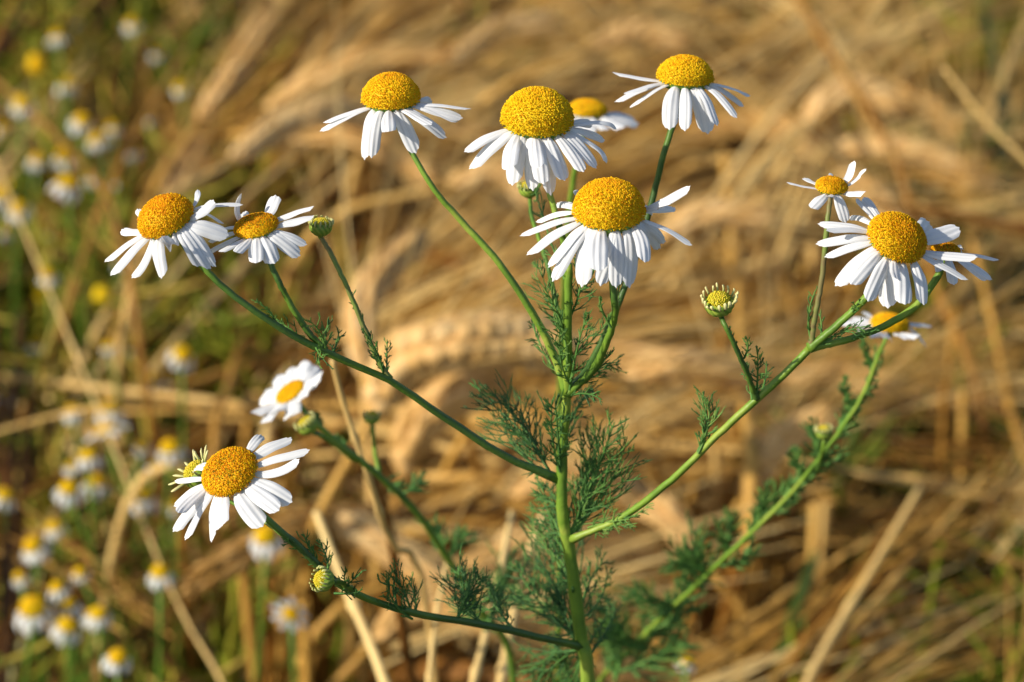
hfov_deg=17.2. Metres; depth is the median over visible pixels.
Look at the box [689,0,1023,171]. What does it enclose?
barley stalk
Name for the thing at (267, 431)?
straw stalk
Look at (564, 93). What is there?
straw stalk
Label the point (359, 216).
straw stalk
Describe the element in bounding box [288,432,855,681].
barley stalk
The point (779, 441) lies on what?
barley stalk
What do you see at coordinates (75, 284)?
straw stalk
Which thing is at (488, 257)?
straw stalk
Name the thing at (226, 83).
barley stalk
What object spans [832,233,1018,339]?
barley stalk
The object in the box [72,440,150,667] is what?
field chamomile
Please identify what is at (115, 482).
straw stalk
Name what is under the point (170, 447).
field chamomile
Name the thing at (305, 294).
barley stalk
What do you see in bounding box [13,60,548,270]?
barley stalk
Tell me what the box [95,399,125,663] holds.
field chamomile
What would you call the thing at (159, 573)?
field chamomile
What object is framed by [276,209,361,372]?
straw stalk
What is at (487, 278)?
barley stalk
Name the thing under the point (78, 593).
straw stalk
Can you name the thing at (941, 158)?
barley stalk
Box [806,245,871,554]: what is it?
straw stalk
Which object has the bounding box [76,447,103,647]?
field chamomile
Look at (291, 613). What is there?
field chamomile
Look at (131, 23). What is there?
field chamomile
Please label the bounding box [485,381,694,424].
straw stalk
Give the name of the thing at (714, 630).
dry straw
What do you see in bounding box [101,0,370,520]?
barley stalk
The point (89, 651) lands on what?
field chamomile
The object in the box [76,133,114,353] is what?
field chamomile
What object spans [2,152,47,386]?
field chamomile
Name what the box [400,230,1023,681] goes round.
barley stalk
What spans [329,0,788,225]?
barley stalk
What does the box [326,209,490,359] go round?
straw stalk
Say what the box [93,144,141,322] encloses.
field chamomile
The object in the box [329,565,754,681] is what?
barley stalk
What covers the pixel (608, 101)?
straw stalk
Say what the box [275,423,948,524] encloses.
straw stalk
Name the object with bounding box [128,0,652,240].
barley stalk
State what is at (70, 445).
straw stalk
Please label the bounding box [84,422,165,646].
field chamomile
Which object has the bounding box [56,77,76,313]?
field chamomile
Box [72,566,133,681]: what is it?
field chamomile
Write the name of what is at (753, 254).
straw stalk
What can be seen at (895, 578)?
straw stalk
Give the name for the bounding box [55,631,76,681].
field chamomile
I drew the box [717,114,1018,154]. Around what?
straw stalk
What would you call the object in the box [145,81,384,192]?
barley stalk
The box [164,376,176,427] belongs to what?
field chamomile
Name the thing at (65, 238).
straw stalk
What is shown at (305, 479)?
straw stalk
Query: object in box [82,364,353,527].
straw stalk
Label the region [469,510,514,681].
straw stalk
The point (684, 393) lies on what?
straw stalk
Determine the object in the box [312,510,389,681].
straw stalk
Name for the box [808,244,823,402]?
straw stalk
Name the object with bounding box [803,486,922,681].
straw stalk
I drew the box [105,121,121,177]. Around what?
field chamomile
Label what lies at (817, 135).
barley stalk
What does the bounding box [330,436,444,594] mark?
straw stalk
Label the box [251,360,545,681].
chamomile plant
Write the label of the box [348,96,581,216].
straw stalk
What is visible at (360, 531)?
barley stalk
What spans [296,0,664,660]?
barley stalk
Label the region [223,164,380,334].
straw stalk
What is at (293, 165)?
straw stalk
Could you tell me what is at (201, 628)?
straw stalk
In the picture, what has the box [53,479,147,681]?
field chamomile
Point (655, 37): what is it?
barley stalk
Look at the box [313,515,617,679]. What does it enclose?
straw stalk
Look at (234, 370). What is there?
straw stalk
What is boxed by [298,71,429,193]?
straw stalk
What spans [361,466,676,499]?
straw stalk
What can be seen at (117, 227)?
straw stalk
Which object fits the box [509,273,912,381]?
straw stalk
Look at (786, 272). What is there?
straw stalk
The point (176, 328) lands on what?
straw stalk
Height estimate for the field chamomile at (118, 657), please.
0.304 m
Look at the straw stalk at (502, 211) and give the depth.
1.22 m
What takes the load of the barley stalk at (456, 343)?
on the ground
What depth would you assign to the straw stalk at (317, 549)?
1.10 m
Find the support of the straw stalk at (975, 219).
on the ground
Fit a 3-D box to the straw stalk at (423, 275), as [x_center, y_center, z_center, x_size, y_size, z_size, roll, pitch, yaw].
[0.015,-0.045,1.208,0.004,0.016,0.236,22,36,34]
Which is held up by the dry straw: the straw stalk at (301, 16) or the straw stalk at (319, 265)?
the straw stalk at (319, 265)
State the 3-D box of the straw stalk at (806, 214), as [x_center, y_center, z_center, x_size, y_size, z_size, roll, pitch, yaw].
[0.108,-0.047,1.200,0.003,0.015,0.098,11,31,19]
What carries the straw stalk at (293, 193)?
on the dry straw
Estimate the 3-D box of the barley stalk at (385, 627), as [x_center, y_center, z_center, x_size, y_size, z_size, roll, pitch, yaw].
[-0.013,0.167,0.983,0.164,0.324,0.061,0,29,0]
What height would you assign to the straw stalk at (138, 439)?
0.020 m
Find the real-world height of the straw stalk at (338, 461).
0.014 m
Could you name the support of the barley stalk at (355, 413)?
on the ground
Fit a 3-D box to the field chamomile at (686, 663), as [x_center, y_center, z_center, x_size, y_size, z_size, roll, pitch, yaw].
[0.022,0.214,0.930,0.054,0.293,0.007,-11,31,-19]
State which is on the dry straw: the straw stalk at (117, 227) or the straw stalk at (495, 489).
the straw stalk at (495, 489)
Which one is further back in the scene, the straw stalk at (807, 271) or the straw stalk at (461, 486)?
the straw stalk at (807, 271)
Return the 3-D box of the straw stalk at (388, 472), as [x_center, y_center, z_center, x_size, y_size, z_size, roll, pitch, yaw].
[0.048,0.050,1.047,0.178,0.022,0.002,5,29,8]
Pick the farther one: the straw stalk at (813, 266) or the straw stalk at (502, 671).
the straw stalk at (813, 266)
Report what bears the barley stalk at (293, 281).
on the ground
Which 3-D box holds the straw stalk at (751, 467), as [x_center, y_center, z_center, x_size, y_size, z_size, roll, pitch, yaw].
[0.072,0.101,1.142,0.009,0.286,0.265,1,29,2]
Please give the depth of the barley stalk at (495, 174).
1.12 m
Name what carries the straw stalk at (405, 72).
on the dry straw
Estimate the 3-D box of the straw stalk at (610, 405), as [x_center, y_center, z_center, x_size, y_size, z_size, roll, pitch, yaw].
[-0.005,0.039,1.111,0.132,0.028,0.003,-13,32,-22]
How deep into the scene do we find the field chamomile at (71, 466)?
0.99 m
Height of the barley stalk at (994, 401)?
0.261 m
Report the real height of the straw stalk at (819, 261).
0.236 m
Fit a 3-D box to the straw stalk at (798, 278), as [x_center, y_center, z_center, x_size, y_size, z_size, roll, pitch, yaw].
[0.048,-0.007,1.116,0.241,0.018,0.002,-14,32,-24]
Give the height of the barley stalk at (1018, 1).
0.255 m
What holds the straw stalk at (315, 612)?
on the undergrowth
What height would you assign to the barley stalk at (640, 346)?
0.290 m
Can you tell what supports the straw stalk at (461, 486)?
on the dry straw
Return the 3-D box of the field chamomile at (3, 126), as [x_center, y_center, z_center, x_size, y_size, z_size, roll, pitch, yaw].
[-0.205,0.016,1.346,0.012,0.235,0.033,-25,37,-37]
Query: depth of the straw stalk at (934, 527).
1.04 m
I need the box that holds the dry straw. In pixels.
[0,0,1023,681]
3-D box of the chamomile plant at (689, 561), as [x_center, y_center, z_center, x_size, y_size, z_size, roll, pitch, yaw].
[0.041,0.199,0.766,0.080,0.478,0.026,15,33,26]
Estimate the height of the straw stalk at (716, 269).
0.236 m
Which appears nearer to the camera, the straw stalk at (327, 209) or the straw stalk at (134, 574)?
the straw stalk at (134, 574)
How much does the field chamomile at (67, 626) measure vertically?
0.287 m
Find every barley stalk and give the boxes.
[0,448,603,681]
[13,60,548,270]
[46,377,493,668]
[75,421,578,669]
[85,0,658,671]
[93,462,650,681]
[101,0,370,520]
[116,0,355,421]
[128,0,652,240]
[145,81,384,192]
[170,211,679,362]
[172,64,573,308]
[199,224,734,439]
[257,82,812,392]
[274,75,810,681]
[282,82,726,338]
[283,112,745,295]
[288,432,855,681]
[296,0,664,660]
[299,455,804,681]
[315,382,903,681]
[321,0,839,315]
[328,249,767,461]
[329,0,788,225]
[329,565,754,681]
[330,435,706,681]
[354,221,746,670]
[385,247,935,508]
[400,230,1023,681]
[414,0,935,291]
[415,47,1023,633]
[419,9,823,227]
[444,37,1011,388]
[471,302,791,681]
[518,288,1023,676]
[520,0,811,70]
[617,0,979,577]
[628,321,1023,637]
[641,207,1023,681]
[643,0,1020,76]
[656,102,1023,216]
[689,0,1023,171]
[691,0,1023,331]
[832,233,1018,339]
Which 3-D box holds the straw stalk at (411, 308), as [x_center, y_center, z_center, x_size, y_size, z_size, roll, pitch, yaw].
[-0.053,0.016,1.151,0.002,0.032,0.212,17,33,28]
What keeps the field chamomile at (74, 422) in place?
on the ground
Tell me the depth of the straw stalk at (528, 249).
1.15 m
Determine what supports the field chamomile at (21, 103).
on the ground
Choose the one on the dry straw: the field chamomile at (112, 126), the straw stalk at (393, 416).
the straw stalk at (393, 416)
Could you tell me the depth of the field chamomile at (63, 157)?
1.17 m
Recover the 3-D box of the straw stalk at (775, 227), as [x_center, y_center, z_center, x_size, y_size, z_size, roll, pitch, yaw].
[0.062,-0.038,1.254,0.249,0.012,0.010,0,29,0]
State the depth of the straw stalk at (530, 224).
1.18 m
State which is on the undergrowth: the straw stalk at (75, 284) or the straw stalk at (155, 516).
the straw stalk at (155, 516)
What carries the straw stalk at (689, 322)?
on the dry straw
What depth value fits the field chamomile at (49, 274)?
1.09 m
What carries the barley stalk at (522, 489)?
on the ground
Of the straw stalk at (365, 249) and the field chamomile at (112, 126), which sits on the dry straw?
the straw stalk at (365, 249)
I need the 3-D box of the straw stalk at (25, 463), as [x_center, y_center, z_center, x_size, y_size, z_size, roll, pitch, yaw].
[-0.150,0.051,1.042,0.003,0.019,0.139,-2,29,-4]
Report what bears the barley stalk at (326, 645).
on the ground
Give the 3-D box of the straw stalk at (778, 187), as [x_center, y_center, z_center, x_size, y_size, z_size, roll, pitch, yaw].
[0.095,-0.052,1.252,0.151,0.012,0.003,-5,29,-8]
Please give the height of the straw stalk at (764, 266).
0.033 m
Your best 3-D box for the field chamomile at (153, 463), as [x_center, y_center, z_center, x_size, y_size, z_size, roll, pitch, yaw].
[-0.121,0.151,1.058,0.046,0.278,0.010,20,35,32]
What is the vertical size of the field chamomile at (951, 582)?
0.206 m
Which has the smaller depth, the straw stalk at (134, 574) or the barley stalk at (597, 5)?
the straw stalk at (134, 574)
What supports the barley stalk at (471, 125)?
on the ground
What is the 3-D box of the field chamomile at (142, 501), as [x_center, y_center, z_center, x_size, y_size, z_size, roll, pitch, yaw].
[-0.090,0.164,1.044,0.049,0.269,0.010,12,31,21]
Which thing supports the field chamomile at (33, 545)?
on the ground
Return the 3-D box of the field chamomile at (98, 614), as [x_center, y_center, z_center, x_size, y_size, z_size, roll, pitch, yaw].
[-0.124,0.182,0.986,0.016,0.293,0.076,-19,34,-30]
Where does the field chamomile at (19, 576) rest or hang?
on the ground
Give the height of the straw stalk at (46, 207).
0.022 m
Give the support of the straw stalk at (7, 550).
on the dry straw
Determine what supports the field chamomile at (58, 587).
on the ground
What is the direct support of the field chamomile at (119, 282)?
on the ground
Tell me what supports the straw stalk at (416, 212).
on the dry straw
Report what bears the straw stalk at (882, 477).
on the dry straw
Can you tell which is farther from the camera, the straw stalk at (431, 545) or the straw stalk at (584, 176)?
the straw stalk at (584, 176)
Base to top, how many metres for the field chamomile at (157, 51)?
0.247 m
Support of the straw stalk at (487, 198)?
on the dry straw
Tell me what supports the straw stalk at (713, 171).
on the dry straw
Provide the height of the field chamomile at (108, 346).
0.274 m
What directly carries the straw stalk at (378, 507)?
on the ground
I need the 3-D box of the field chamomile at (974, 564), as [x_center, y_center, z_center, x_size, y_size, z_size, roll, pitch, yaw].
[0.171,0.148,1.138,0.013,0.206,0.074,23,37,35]
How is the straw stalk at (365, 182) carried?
on the dry straw
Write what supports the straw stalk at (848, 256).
on the ground
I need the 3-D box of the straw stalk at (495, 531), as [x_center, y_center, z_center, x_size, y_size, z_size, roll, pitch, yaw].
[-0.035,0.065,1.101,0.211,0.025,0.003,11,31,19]
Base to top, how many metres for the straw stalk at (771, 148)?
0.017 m
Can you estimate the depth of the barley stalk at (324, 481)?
1.12 m
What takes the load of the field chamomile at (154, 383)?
on the ground
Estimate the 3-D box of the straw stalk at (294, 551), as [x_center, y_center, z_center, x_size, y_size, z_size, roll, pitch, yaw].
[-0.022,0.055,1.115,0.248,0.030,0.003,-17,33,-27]
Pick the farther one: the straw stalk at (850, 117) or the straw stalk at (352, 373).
the straw stalk at (850, 117)
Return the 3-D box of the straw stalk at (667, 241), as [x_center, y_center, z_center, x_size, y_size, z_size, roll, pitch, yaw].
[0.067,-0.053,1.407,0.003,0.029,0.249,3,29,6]
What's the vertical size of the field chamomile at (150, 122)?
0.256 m
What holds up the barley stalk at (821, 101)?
on the ground
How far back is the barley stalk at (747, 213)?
1.10 m
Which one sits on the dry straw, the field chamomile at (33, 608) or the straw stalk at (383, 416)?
the straw stalk at (383, 416)
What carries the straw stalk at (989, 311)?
on the ground
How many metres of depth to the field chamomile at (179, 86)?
1.21 m
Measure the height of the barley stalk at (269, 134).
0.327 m
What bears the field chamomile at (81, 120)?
on the ground
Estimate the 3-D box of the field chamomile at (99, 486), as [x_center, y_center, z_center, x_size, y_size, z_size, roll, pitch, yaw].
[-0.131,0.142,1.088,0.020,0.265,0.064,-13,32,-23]
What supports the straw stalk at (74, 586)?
on the dry straw
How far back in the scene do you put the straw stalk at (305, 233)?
1.21 m
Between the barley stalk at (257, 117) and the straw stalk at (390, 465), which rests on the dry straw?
the straw stalk at (390, 465)
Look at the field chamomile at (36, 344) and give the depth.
1.10 m
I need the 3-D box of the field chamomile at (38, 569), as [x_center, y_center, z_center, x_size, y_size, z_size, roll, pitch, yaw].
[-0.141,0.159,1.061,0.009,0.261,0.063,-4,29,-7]
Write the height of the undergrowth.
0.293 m
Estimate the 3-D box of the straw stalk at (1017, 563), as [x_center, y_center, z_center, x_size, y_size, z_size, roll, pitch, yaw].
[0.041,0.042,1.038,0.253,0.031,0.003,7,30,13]
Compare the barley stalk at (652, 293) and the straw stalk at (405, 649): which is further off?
the barley stalk at (652, 293)
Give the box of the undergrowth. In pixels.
[0,0,1023,681]
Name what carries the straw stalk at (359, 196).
on the undergrowth
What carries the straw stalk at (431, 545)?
on the dry straw
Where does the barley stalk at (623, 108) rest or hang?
on the ground
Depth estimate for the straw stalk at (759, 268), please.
1.17 m
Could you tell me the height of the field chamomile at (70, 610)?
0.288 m
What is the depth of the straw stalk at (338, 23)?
1.25 m
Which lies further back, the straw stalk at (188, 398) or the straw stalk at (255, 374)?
the straw stalk at (255, 374)
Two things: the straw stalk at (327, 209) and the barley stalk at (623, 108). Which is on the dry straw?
the straw stalk at (327, 209)
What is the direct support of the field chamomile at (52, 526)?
on the ground
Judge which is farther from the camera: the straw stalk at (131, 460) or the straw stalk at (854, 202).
the straw stalk at (854, 202)
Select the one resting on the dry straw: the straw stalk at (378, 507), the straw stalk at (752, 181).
the straw stalk at (752, 181)
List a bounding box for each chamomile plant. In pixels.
[105,54,997,681]
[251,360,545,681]
[551,312,930,681]
[556,98,637,681]
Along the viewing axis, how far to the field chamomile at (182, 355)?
1.02 m
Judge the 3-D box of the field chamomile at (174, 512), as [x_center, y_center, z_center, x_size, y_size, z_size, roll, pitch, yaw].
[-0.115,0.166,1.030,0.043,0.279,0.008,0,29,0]
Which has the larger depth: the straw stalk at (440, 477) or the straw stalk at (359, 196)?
the straw stalk at (359, 196)
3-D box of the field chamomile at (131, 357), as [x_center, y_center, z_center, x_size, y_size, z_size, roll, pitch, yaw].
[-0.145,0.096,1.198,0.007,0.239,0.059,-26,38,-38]
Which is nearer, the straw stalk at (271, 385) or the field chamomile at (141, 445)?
the field chamomile at (141, 445)
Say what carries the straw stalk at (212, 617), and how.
on the undergrowth
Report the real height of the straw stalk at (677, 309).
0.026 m
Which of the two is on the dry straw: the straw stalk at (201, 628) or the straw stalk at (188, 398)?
the straw stalk at (188, 398)
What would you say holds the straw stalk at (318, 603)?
on the dry straw
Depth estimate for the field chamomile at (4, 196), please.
1.14 m
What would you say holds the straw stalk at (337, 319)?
on the dry straw
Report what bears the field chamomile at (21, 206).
on the ground
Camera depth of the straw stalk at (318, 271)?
1.18 m
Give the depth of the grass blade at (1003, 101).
1.25 m
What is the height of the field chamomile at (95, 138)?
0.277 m
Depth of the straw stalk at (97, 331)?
1.13 m
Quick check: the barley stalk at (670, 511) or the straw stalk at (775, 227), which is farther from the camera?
the straw stalk at (775, 227)
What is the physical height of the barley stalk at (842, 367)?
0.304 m
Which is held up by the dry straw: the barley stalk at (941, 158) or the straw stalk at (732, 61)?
the straw stalk at (732, 61)
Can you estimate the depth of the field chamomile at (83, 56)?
1.32 m
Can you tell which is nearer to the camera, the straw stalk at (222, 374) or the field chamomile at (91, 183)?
the straw stalk at (222, 374)
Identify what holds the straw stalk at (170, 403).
on the ground
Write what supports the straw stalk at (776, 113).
on the dry straw
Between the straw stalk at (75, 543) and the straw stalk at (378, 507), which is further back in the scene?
the straw stalk at (75, 543)
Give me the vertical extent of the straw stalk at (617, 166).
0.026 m
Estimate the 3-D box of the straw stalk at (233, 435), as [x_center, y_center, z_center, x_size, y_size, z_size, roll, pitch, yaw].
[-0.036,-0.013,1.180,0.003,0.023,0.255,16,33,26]
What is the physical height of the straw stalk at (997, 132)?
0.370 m
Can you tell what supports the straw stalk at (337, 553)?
on the undergrowth
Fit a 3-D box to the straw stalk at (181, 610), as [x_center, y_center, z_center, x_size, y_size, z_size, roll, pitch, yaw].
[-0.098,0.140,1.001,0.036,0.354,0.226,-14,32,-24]
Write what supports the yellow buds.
on the undergrowth
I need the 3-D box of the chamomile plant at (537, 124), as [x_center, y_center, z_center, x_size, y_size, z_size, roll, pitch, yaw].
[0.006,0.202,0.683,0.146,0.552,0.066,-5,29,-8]
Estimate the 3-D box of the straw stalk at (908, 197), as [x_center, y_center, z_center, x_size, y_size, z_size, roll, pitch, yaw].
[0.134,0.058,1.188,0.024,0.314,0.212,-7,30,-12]
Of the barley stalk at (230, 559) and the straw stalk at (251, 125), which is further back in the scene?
the straw stalk at (251, 125)
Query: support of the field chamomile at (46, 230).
on the ground
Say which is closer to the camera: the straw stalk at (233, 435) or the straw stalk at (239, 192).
the straw stalk at (233, 435)
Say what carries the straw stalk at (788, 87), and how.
on the dry straw
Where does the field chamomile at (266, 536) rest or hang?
on the ground
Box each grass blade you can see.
[770,550,818,681]
[952,0,1012,471]
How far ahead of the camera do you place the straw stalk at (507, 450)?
1.09 m
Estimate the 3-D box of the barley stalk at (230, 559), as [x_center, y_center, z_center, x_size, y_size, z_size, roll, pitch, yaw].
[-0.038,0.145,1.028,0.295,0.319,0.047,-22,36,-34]
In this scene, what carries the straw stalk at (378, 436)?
on the dry straw
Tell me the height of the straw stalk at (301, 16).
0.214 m
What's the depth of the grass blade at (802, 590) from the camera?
0.95 m
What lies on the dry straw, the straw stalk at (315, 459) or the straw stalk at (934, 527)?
the straw stalk at (315, 459)
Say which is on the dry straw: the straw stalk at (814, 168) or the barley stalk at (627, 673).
the straw stalk at (814, 168)
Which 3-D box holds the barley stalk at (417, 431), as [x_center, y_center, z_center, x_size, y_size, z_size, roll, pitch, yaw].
[-0.004,0.128,1.015,0.148,0.360,0.047,10,31,18]
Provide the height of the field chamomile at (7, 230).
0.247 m
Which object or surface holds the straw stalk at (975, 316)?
on the ground
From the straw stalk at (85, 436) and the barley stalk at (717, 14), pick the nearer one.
the straw stalk at (85, 436)
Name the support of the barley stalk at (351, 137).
on the ground
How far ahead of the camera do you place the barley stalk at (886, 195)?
1.12 m
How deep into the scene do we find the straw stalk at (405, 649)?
0.78 m
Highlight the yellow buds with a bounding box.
[0,54,210,593]
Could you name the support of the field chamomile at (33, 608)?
on the ground
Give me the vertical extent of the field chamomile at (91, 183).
0.257 m
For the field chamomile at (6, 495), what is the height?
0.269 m
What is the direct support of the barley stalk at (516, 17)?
on the ground
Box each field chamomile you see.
[0,122,9,144]
[0,187,13,220]
[0,200,32,533]
[0,223,49,453]
[0,340,43,577]
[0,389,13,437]
[0,488,14,668]
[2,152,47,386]
[10,94,36,569]
[12,570,48,681]
[15,594,54,681]
[22,536,51,681]
[30,548,49,681]
[38,228,110,395]
[39,268,66,568]
[44,519,82,681]
[48,29,92,322]
[48,580,92,681]
[49,174,97,440]
[50,460,80,665]
[50,616,80,681]
[53,147,84,306]
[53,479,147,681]
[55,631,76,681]
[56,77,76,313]
[57,596,82,681]
[63,404,128,681]
[68,112,97,325]
[70,13,116,141]
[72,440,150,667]
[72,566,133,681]
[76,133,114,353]
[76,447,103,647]
[79,473,136,681]
[81,608,107,681]
[82,169,208,426]
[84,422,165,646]
[85,262,124,606]
[85,605,112,681]
[87,131,115,280]
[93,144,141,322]
[93,342,133,500]
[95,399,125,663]
[101,648,130,681]
[102,341,164,629]
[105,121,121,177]
[106,459,159,645]
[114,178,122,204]
[116,17,141,152]
[130,485,162,675]
[140,374,175,439]
[145,113,157,195]
[147,564,174,681]
[150,47,191,314]
[150,438,187,675]
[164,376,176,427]
[167,345,193,487]
[168,499,182,681]
[172,81,208,286]
[249,525,284,681]
[271,598,307,681]
[676,654,694,681]
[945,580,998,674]
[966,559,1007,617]
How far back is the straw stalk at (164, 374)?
1.16 m
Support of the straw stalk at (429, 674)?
on the ground
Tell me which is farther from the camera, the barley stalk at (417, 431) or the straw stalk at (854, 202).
the straw stalk at (854, 202)
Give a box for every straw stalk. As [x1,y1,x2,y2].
[0,82,184,676]
[0,111,167,276]
[0,169,222,681]
[0,313,24,681]
[0,367,225,432]
[0,372,734,538]
[0,384,215,612]
[0,503,534,552]
[0,531,469,551]
[2,196,154,298]
[4,46,189,474]
[9,376,359,664]
[10,370,37,649]
[10,488,188,630]
[21,416,582,600]
[25,225,367,539]
[35,152,471,413]
[36,296,504,374]
[37,387,116,494]
[53,453,517,598]
[64,418,174,588]
[67,244,174,393]
[67,477,163,629]
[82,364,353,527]
[87,186,490,475]
[98,417,197,595]
[117,542,318,642]
[124,445,521,645]
[128,471,218,681]
[130,418,248,679]
[133,441,680,557]
[135,417,777,569]
[149,506,706,589]
[150,502,463,601]
[151,167,463,325]
[154,279,427,496]
[171,184,247,261]
[173,237,517,565]
[173,518,215,628]
[178,109,450,425]
[184,227,822,391]
[187,111,271,195]
[197,223,368,420]
[201,211,521,459]
[203,296,810,406]
[204,243,504,406]
[205,152,759,414]
[210,260,263,681]
[213,284,464,369]
[213,580,632,649]
[215,1,374,128]
[216,64,477,225]
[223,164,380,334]
[246,188,461,268]
[248,95,590,213]
[250,392,1023,570]
[257,504,442,605]
[258,261,341,661]
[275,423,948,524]
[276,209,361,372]
[280,413,1023,549]
[282,14,309,85]
[293,138,398,174]
[296,517,477,656]
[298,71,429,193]
[301,462,568,497]
[302,450,436,464]
[306,438,1007,503]
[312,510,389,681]
[313,449,552,577]
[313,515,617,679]
[314,269,789,412]
[315,393,668,542]
[315,587,631,605]
[316,161,378,335]
[320,261,538,396]
[321,118,654,318]
[324,432,550,464]
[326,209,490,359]
[327,261,960,399]
[330,359,437,681]
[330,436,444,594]
[331,140,712,333]
[334,415,397,459]
[337,386,424,459]
[341,303,689,383]
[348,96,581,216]
[349,444,415,681]
[353,223,980,243]
[359,85,432,265]
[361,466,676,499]
[362,249,524,446]
[375,14,820,335]
[377,152,702,445]
[383,466,954,560]
[398,158,444,232]
[399,63,574,73]
[406,177,621,295]
[410,86,662,189]
[416,465,1023,494]
[426,562,447,681]
[440,210,518,377]
[464,357,786,551]
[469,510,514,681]
[473,148,661,257]
[476,139,609,308]
[480,26,696,221]
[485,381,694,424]
[487,229,555,308]
[488,392,812,497]
[496,510,545,681]
[507,316,777,383]
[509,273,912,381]
[529,125,646,240]
[646,246,841,290]
[652,30,851,289]
[653,176,956,214]
[659,159,678,271]
[668,83,889,288]
[686,108,846,273]
[703,264,719,332]
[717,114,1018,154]
[720,148,758,681]
[722,54,823,199]
[744,169,789,296]
[751,58,890,321]
[751,230,790,510]
[773,161,845,285]
[794,0,998,656]
[797,238,816,346]
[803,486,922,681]
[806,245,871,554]
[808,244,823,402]
[812,470,989,680]
[817,246,830,353]
[837,233,852,346]
[846,199,860,335]
[872,200,1023,236]
[943,67,1023,160]
[968,299,1002,654]
[969,238,1023,458]
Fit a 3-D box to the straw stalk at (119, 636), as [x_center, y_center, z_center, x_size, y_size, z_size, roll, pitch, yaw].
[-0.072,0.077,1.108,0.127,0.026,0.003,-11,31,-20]
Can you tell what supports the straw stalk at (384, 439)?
on the dry straw
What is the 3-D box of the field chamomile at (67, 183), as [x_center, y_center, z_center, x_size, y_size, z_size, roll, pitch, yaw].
[-0.145,0.071,1.171,0.010,0.307,0.054,-3,29,-6]
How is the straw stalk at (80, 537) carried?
on the undergrowth
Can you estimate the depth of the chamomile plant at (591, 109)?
0.65 m

